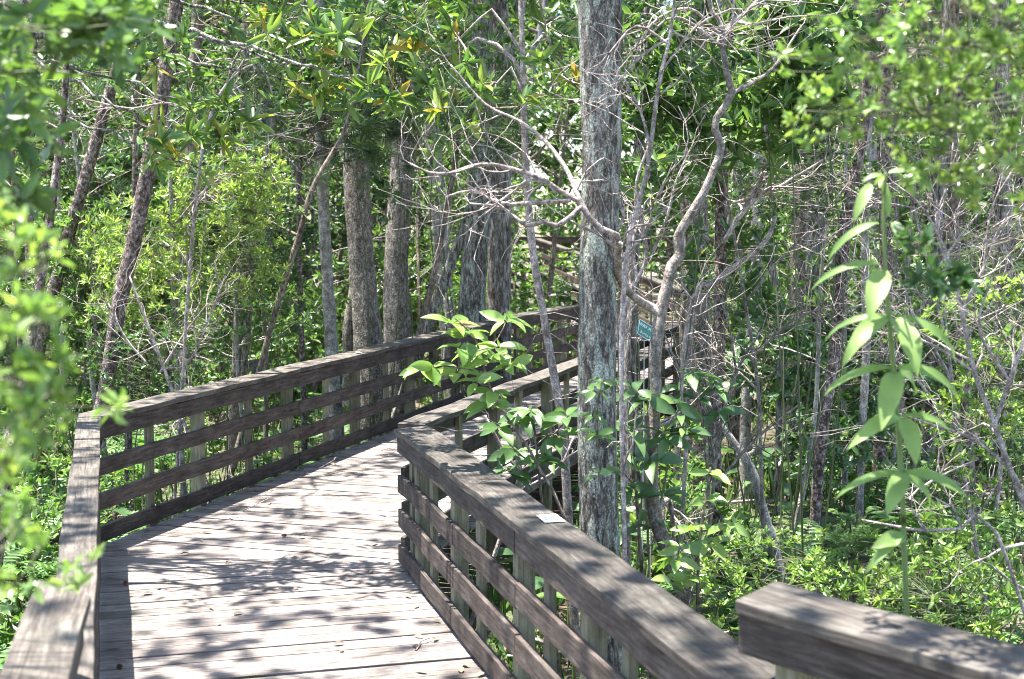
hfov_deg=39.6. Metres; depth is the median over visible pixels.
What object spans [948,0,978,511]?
tree
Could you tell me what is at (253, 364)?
tree
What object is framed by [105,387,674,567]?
deck
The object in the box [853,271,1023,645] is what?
shrub
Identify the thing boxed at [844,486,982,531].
fern
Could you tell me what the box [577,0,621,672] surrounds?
tree
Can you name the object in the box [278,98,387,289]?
tree
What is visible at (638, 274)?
bare shrub
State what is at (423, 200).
tree
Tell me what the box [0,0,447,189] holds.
tree
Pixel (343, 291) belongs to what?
tree
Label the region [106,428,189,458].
fern
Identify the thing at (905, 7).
tree
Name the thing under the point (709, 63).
tree
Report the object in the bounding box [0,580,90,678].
wooden railing
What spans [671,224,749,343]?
shrub
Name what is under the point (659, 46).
tree
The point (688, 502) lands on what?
marsh plant
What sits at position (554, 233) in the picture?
tree
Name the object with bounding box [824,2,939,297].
tree
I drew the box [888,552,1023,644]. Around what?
fern
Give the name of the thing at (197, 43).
tree
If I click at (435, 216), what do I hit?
tree
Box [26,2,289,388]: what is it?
tree
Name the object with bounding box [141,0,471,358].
tree
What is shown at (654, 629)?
wooden railing
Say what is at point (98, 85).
tree
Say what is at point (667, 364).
deck
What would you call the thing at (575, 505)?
marsh plant
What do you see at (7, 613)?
marsh plant
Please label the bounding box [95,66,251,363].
thin stem
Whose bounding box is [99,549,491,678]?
deck
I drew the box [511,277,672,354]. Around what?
deck
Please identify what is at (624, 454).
bare shrub
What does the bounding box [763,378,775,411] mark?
shrub
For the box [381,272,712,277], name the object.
deck
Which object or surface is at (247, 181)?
shrub
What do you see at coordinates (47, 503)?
fern
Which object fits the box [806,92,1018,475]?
thin stem
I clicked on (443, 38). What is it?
tree
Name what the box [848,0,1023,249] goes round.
tree
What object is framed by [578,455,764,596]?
shrub
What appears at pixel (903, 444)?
fern
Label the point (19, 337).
thin stem
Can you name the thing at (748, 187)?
thin stem
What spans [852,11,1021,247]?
tree
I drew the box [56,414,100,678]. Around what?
wooden railing
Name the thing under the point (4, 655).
fern
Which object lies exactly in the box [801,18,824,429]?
tree
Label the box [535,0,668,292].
tree
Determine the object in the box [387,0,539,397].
tree
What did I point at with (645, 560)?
fern
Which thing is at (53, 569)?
fern
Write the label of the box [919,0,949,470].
tree
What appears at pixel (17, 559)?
fern
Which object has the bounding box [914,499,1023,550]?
fern
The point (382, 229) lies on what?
thin stem
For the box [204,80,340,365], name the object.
thin stem
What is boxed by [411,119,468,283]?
thin stem
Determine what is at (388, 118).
tree
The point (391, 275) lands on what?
tree
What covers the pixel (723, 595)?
marsh plant
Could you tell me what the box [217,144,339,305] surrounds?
tree
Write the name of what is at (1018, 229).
thin stem
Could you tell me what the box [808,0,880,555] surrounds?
tree
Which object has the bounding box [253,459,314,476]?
marsh plant
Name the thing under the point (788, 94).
leafy sapling
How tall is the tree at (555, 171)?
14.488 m
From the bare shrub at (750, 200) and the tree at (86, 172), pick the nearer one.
the bare shrub at (750, 200)
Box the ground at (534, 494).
[0,212,1023,678]
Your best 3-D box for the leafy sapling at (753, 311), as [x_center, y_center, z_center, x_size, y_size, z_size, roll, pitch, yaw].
[1.738,-0.154,12.047,1.306,4.964,1.006,-1,5,-14]
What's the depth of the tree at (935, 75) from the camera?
3.90 m
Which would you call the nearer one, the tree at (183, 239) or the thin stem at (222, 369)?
the thin stem at (222, 369)
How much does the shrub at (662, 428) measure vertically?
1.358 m
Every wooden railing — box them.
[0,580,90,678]
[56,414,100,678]
[78,319,511,542]
[277,236,832,315]
[394,426,774,678]
[398,321,680,582]
[487,253,578,361]
[512,305,576,379]
[535,238,710,338]
[569,300,620,357]
[712,316,730,371]
[735,581,1023,678]
[760,309,1023,399]
[823,297,1023,389]
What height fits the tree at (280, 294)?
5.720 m
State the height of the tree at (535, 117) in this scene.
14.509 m
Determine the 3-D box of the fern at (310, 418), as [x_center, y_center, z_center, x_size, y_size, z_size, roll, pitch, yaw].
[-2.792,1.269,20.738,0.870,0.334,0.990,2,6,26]
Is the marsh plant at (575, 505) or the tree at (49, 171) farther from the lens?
the tree at (49, 171)
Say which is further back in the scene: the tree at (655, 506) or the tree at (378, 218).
the tree at (378, 218)
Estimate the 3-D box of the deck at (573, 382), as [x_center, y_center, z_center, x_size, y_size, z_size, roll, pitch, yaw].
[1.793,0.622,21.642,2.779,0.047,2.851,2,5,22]
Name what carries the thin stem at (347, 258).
on the ground at (534, 494)
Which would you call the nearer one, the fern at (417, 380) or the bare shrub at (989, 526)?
the bare shrub at (989, 526)
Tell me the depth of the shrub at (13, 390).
21.79 m
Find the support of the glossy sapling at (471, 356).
on the ground at (534, 494)
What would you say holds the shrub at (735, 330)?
on the ground at (534, 494)
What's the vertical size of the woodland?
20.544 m
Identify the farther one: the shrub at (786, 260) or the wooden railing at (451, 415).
the shrub at (786, 260)
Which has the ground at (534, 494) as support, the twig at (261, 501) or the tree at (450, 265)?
the tree at (450, 265)
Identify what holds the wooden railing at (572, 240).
on the ground at (534, 494)
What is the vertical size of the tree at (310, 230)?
5.943 m
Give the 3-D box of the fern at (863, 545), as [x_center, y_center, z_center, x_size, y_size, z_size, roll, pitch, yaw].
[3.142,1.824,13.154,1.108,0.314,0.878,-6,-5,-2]
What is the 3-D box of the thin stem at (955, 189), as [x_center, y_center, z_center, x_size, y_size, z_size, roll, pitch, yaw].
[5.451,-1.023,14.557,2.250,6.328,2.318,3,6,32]
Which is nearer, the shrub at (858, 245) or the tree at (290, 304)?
the shrub at (858, 245)
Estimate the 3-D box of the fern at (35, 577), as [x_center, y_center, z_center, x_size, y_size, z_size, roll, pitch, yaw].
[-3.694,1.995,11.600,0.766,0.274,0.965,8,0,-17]
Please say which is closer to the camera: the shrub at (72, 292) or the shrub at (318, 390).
the shrub at (72, 292)
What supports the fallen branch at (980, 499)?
on the ground at (534, 494)
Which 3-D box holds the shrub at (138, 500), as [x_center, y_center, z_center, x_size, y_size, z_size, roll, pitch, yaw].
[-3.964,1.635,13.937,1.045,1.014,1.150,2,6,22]
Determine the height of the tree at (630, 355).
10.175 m
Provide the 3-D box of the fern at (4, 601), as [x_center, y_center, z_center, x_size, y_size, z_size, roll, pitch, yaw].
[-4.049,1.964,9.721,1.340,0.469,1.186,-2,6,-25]
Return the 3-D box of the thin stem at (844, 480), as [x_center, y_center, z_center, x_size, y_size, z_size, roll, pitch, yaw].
[3.654,-0.803,15.199,2.331,5.439,1.938,2,6,23]
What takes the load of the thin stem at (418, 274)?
on the ground at (534, 494)
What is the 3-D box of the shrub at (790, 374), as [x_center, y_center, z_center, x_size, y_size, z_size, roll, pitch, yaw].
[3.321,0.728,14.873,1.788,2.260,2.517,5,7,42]
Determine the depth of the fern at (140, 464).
17.52 m
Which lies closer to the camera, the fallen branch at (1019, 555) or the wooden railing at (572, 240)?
the fallen branch at (1019, 555)
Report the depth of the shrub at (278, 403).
20.45 m
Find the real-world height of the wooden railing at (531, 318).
1.751 m
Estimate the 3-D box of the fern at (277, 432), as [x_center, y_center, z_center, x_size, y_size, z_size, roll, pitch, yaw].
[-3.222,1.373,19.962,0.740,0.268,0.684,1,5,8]
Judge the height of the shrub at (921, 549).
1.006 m
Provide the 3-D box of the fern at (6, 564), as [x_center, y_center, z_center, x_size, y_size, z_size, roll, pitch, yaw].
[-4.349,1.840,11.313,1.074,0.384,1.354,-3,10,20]
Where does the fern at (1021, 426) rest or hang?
on the ground at (534, 494)
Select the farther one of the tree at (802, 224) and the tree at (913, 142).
the tree at (913, 142)
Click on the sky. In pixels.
(539, 171)
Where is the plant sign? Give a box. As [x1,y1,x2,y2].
[636,318,651,579]
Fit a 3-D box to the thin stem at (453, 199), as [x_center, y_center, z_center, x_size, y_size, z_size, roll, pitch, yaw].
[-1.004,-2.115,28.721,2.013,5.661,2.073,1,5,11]
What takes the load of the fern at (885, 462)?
on the ground at (534, 494)
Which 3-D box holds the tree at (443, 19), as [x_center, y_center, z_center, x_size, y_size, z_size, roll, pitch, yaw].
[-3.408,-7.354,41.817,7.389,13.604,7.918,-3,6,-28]
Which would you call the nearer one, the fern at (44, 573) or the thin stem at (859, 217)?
the fern at (44, 573)
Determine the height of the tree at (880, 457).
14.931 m
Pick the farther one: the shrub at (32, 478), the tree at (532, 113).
the tree at (532, 113)
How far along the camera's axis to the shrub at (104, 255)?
14.36 m
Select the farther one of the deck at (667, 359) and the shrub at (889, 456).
the deck at (667, 359)
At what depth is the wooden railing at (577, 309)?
23.44 m
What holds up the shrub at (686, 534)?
on the ground at (534, 494)
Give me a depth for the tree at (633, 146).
44.27 m
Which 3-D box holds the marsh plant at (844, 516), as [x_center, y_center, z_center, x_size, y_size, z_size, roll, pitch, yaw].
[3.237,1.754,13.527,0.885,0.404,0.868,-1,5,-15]
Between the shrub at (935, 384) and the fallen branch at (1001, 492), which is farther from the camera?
the shrub at (935, 384)
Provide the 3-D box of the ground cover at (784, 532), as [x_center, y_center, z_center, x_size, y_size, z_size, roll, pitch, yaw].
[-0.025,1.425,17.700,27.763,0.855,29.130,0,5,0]
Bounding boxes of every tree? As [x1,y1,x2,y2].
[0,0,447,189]
[0,12,165,419]
[0,33,159,382]
[0,43,133,390]
[0,47,160,392]
[0,62,68,566]
[0,65,117,451]
[0,78,146,386]
[1,1,304,392]
[3,45,168,487]
[4,49,175,392]
[10,0,300,384]
[15,127,122,283]
[16,57,109,297]
[16,87,87,344]
[18,0,236,346]
[22,14,220,334]
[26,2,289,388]
[38,10,287,270]
[78,17,293,512]
[82,0,278,505]
[92,61,343,393]
[93,0,183,450]
[108,62,316,327]
[124,0,467,373]
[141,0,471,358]
[149,0,417,385]
[150,86,237,303]
[154,0,337,210]
[170,0,539,450]
[174,86,228,287]
[176,0,203,432]
[202,17,431,352]
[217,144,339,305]
[224,0,368,495]
[226,7,278,467]
[276,3,374,296]
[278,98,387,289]
[282,3,469,285]
[288,0,466,243]
[290,20,470,306]
[295,0,521,235]
[297,0,462,176]
[311,0,450,440]
[313,0,345,454]
[342,0,391,440]
[342,91,548,361]
[348,0,623,676]
[371,71,526,312]
[375,0,857,609]
[383,0,417,412]
[391,0,470,430]
[391,0,634,417]
[410,112,525,245]
[416,3,581,161]
[417,0,563,178]
[421,8,454,398]
[438,18,450,168]
[443,0,641,312]
[449,31,679,365]
[458,0,492,392]
[484,0,511,383]
[510,13,571,175]
[526,2,628,263]
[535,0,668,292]
[559,0,747,271]
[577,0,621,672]
[622,0,755,142]
[623,44,788,305]
[624,0,651,558]
[625,134,748,306]
[629,0,1023,266]
[656,0,755,216]
[666,1,860,295]
[672,1,690,540]
[677,92,842,279]
[679,1,711,492]
[708,0,737,582]
[729,0,742,467]
[737,5,764,506]
[744,164,788,299]
[750,0,1023,287]
[750,93,919,290]
[764,54,964,328]
[764,125,785,514]
[766,0,1023,228]
[783,21,807,482]
[787,132,930,262]
[795,0,1015,289]
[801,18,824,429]
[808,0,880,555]
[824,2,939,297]
[824,19,1023,294]
[826,76,967,284]
[838,0,1023,252]
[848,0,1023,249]
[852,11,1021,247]
[854,117,872,525]
[872,0,892,486]
[878,71,992,273]
[898,1,980,256]
[900,20,1023,313]
[900,133,1013,273]
[903,1,1023,291]
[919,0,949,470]
[921,1,1023,294]
[928,4,1023,293]
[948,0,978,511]
[968,66,1023,157]
[971,67,1023,262]
[992,0,1015,455]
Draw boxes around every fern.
[0,592,23,642]
[0,593,22,652]
[0,629,15,652]
[0,641,12,671]
[2,537,33,569]
[3,554,42,597]
[4,543,31,563]
[5,515,62,563]
[10,482,65,511]
[11,534,127,580]
[15,476,121,524]
[18,560,56,591]
[24,562,57,605]
[43,408,74,429]
[53,381,125,411]
[70,425,168,455]
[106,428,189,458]
[112,453,174,481]
[132,436,189,466]
[136,454,185,467]
[159,424,223,446]
[269,427,300,445]
[293,384,341,400]
[294,412,322,442]
[416,376,432,385]
[620,547,667,574]
[637,530,750,576]
[658,573,795,637]
[701,523,809,595]
[734,520,855,585]
[751,443,823,490]
[757,442,856,492]
[801,517,911,556]
[824,479,886,510]
[835,466,876,488]
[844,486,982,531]
[855,439,949,477]
[865,471,929,489]
[870,459,959,495]
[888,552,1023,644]
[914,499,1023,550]
[935,415,1016,465]
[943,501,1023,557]
[988,422,1023,446]
[1016,436,1023,454]
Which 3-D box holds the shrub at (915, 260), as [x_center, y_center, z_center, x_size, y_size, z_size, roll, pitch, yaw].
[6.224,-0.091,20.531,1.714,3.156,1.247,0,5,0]
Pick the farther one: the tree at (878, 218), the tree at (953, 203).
the tree at (878, 218)
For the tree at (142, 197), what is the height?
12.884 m
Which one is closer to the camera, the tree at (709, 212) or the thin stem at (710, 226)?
the thin stem at (710, 226)
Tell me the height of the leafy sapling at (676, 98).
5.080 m
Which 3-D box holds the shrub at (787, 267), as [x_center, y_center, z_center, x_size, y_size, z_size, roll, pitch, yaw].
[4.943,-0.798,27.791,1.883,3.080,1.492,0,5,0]
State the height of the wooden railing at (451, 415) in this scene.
1.754 m
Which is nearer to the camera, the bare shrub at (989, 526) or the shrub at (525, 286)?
the bare shrub at (989, 526)
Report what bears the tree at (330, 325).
on the ground at (534, 494)
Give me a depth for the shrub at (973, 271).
20.35 m
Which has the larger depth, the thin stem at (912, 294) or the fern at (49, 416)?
the fern at (49, 416)
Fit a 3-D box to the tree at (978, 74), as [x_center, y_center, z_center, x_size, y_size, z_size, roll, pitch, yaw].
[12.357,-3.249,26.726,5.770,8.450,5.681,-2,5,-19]
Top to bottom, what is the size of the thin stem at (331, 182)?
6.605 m
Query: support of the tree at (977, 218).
on the ground at (534, 494)
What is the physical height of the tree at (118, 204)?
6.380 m
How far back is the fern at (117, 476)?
16.76 m
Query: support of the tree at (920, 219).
on the ground at (534, 494)
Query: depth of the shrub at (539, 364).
27.00 m
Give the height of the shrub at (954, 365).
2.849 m
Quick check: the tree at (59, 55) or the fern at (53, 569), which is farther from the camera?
the tree at (59, 55)
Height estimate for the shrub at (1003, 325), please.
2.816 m
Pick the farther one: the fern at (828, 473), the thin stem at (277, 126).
the thin stem at (277, 126)
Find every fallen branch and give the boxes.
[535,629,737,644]
[707,496,786,502]
[852,461,933,495]
[931,442,1018,500]
[957,505,1023,573]
[979,490,1013,495]
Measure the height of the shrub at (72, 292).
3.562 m
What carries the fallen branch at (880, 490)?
on the ground at (534, 494)
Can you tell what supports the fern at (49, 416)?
on the ground at (534, 494)
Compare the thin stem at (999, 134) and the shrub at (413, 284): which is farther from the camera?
the shrub at (413, 284)
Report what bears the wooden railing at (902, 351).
on the ground at (534, 494)
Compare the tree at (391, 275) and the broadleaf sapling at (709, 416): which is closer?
the broadleaf sapling at (709, 416)
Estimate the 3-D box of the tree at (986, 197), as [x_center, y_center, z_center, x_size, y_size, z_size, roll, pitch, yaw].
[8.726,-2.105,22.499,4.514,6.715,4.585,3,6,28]
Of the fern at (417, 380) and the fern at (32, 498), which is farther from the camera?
the fern at (417, 380)
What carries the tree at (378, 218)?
on the ground at (534, 494)
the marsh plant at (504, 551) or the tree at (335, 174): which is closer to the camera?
the marsh plant at (504, 551)
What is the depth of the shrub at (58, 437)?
15.41 m
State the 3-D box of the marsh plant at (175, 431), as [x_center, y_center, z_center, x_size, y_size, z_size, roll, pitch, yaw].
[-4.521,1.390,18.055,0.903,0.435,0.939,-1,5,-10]
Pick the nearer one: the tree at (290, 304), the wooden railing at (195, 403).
the wooden railing at (195, 403)
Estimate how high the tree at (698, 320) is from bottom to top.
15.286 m
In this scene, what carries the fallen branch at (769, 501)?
on the ground at (534, 494)
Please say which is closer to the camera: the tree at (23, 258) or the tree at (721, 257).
the tree at (721, 257)
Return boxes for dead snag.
[719,419,788,583]
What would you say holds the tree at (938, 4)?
on the ground at (534, 494)
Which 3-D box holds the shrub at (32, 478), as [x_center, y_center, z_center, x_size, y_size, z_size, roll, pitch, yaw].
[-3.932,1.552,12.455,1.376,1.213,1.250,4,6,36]
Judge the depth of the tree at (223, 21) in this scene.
43.87 m
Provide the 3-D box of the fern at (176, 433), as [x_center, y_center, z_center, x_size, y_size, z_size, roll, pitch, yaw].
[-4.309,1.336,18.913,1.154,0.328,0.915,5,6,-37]
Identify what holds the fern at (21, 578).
on the ground at (534, 494)
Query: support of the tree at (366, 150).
on the ground at (534, 494)
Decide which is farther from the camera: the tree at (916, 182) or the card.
the tree at (916, 182)
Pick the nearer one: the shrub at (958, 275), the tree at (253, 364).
the shrub at (958, 275)
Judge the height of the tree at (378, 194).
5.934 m
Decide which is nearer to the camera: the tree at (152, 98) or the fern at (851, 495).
the fern at (851, 495)
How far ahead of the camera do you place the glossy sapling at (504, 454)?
8.74 m
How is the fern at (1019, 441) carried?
on the ground at (534, 494)
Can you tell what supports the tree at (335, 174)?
on the ground at (534, 494)
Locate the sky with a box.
[176,0,1013,212]
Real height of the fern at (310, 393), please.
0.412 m
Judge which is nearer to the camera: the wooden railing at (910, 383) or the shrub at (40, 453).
the shrub at (40, 453)
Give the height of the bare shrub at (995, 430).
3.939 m
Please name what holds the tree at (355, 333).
on the ground at (534, 494)
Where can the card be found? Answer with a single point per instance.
(545, 518)
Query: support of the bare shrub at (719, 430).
on the ground at (534, 494)
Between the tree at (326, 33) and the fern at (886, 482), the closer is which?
the tree at (326, 33)
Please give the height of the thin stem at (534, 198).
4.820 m
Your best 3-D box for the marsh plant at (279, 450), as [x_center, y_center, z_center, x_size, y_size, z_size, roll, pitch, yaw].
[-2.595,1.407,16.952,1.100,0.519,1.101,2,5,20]
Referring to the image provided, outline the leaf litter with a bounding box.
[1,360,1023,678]
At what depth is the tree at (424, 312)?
17.96 m
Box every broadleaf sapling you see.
[573,377,630,668]
[616,379,711,678]
[651,467,749,612]
[662,367,746,618]
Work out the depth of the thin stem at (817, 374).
13.72 m
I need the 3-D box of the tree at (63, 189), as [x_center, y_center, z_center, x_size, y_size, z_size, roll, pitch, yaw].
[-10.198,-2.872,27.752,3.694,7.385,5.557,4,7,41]
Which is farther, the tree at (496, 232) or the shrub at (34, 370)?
the tree at (496, 232)
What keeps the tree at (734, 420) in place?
on the ground at (534, 494)
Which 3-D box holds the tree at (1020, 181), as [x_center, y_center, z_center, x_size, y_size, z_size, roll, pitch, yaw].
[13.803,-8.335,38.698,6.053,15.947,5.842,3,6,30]
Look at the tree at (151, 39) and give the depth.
29.30 m
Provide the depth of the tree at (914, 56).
36.15 m
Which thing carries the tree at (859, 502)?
on the ground at (534, 494)
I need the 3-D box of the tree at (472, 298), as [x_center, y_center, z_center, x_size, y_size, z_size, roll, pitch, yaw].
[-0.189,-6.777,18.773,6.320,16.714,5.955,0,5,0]
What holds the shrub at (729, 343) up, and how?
on the ground at (534, 494)
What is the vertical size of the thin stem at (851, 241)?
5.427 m
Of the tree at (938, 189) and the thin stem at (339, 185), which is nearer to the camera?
the tree at (938, 189)
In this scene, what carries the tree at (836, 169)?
on the ground at (534, 494)
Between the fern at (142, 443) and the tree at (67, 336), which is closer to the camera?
the fern at (142, 443)
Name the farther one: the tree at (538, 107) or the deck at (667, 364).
the tree at (538, 107)
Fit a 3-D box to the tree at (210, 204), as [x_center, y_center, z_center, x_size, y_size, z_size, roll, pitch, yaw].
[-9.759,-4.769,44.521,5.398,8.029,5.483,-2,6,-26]
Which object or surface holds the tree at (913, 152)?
on the ground at (534, 494)
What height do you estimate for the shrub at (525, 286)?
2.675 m
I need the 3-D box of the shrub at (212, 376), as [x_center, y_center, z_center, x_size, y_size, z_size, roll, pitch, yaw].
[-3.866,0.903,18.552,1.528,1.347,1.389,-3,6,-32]
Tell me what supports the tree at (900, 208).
on the ground at (534, 494)
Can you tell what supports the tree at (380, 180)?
on the ground at (534, 494)
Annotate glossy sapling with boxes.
[399,310,566,520]
[478,405,577,675]
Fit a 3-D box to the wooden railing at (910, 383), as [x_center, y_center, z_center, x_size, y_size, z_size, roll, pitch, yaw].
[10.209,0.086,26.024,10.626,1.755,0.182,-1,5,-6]
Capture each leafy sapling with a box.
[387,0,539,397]
[569,0,754,578]
[641,29,800,588]
[699,0,891,592]
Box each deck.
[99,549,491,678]
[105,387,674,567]
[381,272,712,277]
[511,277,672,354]
[560,368,729,389]
[616,359,672,368]
[640,353,1023,374]
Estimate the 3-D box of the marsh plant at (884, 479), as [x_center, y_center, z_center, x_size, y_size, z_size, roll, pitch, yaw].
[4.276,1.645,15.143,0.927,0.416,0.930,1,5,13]
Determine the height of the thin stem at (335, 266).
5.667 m
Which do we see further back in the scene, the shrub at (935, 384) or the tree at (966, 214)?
the tree at (966, 214)
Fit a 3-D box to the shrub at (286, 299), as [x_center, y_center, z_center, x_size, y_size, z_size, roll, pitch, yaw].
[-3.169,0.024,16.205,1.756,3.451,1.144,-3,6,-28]
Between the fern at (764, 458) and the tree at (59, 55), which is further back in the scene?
the tree at (59, 55)
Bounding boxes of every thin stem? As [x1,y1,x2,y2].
[0,16,57,346]
[0,66,140,429]
[21,79,119,365]
[36,54,150,368]
[37,61,176,394]
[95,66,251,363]
[115,42,283,379]
[182,65,220,358]
[196,88,318,370]
[204,31,352,460]
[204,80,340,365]
[239,83,410,412]
[271,51,383,395]
[310,178,385,287]
[327,128,425,292]
[330,209,379,292]
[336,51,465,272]
[342,99,449,402]
[369,138,458,402]
[381,140,514,400]
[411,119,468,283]
[424,119,519,284]
[426,194,536,274]
[644,120,776,362]
[709,156,779,280]
[711,160,861,440]
[717,46,790,256]
[726,85,914,534]
[763,15,974,499]
[770,115,902,333]
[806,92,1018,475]
[817,21,974,459]
[822,4,1023,468]
[825,80,926,381]
[920,125,1023,318]
[931,49,1023,192]
[960,100,1023,400]
[964,115,1023,337]
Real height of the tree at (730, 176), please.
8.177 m
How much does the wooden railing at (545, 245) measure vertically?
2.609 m
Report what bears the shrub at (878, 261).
on the ground at (534, 494)
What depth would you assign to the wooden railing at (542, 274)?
29.41 m
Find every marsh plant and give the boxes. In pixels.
[0,597,24,615]
[101,507,144,544]
[121,430,189,451]
[215,473,242,499]
[252,429,311,458]
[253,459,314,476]
[258,477,271,482]
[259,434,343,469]
[310,424,365,442]
[490,548,563,608]
[535,579,580,615]
[558,502,648,537]
[664,477,726,519]
[673,447,733,453]
[711,590,738,634]
[726,448,811,498]
[743,501,841,557]
[796,499,896,539]
[870,471,943,501]
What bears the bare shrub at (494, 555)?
on the ground at (534, 494)
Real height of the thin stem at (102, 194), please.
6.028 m
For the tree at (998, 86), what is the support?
on the ground at (534, 494)
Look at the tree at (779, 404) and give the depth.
14.60 m
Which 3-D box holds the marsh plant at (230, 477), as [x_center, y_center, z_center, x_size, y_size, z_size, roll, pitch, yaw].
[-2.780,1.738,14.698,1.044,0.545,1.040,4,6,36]
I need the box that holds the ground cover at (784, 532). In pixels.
[0,328,1023,678]
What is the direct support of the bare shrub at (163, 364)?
on the ground at (534, 494)
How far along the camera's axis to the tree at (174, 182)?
31.31 m
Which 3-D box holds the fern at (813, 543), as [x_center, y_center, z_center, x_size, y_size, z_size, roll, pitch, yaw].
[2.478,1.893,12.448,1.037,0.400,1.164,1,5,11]
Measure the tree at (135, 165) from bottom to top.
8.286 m
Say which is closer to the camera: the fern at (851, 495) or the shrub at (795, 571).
the shrub at (795, 571)
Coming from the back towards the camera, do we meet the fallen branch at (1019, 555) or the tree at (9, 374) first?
the tree at (9, 374)
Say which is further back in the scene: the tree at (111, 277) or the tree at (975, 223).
the tree at (975, 223)
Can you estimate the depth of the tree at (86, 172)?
14.88 m
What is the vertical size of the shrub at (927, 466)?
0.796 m
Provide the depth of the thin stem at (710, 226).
16.09 m
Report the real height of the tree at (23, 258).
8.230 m
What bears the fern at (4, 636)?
on the ground at (534, 494)
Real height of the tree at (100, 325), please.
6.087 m
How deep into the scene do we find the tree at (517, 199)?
40.55 m
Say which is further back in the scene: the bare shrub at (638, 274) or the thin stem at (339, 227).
the thin stem at (339, 227)
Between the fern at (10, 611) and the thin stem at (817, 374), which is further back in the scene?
the thin stem at (817, 374)
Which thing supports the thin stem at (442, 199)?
on the ground at (534, 494)
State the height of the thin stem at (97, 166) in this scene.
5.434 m
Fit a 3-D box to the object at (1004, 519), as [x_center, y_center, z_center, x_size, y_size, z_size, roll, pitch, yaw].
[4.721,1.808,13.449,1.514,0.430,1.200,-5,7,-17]
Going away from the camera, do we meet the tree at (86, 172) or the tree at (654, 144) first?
the tree at (86, 172)
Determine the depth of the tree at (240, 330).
14.63 m
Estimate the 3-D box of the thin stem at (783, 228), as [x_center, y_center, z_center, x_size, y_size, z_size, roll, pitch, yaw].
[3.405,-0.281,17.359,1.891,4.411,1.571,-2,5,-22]
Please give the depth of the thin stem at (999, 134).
14.80 m
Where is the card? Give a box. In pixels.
[536,514,564,522]
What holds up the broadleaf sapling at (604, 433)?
on the ground at (534, 494)
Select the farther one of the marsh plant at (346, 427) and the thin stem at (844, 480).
the marsh plant at (346, 427)
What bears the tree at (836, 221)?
on the ground at (534, 494)
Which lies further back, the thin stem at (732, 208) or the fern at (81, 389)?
the thin stem at (732, 208)
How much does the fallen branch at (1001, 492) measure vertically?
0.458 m
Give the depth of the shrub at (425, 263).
28.72 m
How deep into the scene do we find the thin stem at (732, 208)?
30.69 m
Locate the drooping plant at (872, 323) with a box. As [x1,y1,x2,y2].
[812,167,968,616]
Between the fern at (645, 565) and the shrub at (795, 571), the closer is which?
the shrub at (795, 571)
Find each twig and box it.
[242,494,290,510]
[415,636,448,650]
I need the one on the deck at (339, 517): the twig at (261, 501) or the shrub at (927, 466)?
the twig at (261, 501)
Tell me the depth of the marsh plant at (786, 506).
13.18 m
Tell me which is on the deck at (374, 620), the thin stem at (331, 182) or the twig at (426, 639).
the twig at (426, 639)
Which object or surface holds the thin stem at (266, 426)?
on the ground at (534, 494)
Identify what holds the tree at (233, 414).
on the ground at (534, 494)
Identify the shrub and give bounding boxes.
[0,0,175,227]
[0,195,136,450]
[0,196,131,620]
[0,381,57,411]
[0,390,124,500]
[0,430,66,497]
[6,451,138,581]
[34,217,268,501]
[44,455,159,528]
[45,339,75,374]
[65,7,359,517]
[75,190,224,510]
[83,315,231,531]
[83,343,164,400]
[152,190,315,461]
[157,357,270,453]
[158,141,297,495]
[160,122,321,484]
[197,264,342,426]
[243,392,280,435]
[275,322,324,361]
[294,358,321,394]
[333,229,486,355]
[413,221,463,359]
[439,370,628,630]
[460,229,529,337]
[477,0,828,561]
[485,245,578,348]
[508,64,775,564]
[512,345,542,368]
[563,231,849,612]
[571,403,721,521]
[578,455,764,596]
[629,90,896,585]
[655,495,741,560]
[660,135,864,553]
[664,515,932,640]
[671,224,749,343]
[677,254,808,465]
[710,262,840,467]
[715,108,886,548]
[724,303,944,516]
[726,224,790,329]
[732,138,1023,636]
[760,234,853,389]
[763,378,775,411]
[772,91,1023,636]
[781,234,832,291]
[787,557,890,608]
[795,405,897,487]
[803,240,890,447]
[823,233,905,325]
[823,341,873,413]
[824,220,922,409]
[847,243,959,468]
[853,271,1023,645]
[862,404,1023,614]
[868,519,1021,631]
[893,218,1023,301]
[893,224,992,409]
[893,459,977,535]
[915,246,1022,422]
[952,248,1023,475]
[961,228,1023,436]
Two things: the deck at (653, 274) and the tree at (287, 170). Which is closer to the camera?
the tree at (287, 170)
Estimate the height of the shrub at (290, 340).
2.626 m
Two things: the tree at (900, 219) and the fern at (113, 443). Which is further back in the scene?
the tree at (900, 219)
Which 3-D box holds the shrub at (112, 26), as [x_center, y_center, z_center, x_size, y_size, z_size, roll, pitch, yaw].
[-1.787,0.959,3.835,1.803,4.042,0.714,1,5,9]
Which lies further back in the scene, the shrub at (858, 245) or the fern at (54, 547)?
the shrub at (858, 245)
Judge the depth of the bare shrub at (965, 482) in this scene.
9.53 m
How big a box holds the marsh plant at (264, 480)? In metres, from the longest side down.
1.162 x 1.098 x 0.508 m
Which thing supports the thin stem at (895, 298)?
on the ground at (534, 494)
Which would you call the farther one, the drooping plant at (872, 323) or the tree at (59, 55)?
the tree at (59, 55)
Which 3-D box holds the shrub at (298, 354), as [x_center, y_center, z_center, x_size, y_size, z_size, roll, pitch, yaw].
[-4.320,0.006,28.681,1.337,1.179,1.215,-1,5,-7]
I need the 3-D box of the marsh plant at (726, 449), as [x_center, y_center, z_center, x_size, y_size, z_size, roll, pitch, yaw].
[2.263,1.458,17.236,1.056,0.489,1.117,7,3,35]
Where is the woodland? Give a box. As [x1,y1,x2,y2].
[23,0,1022,307]

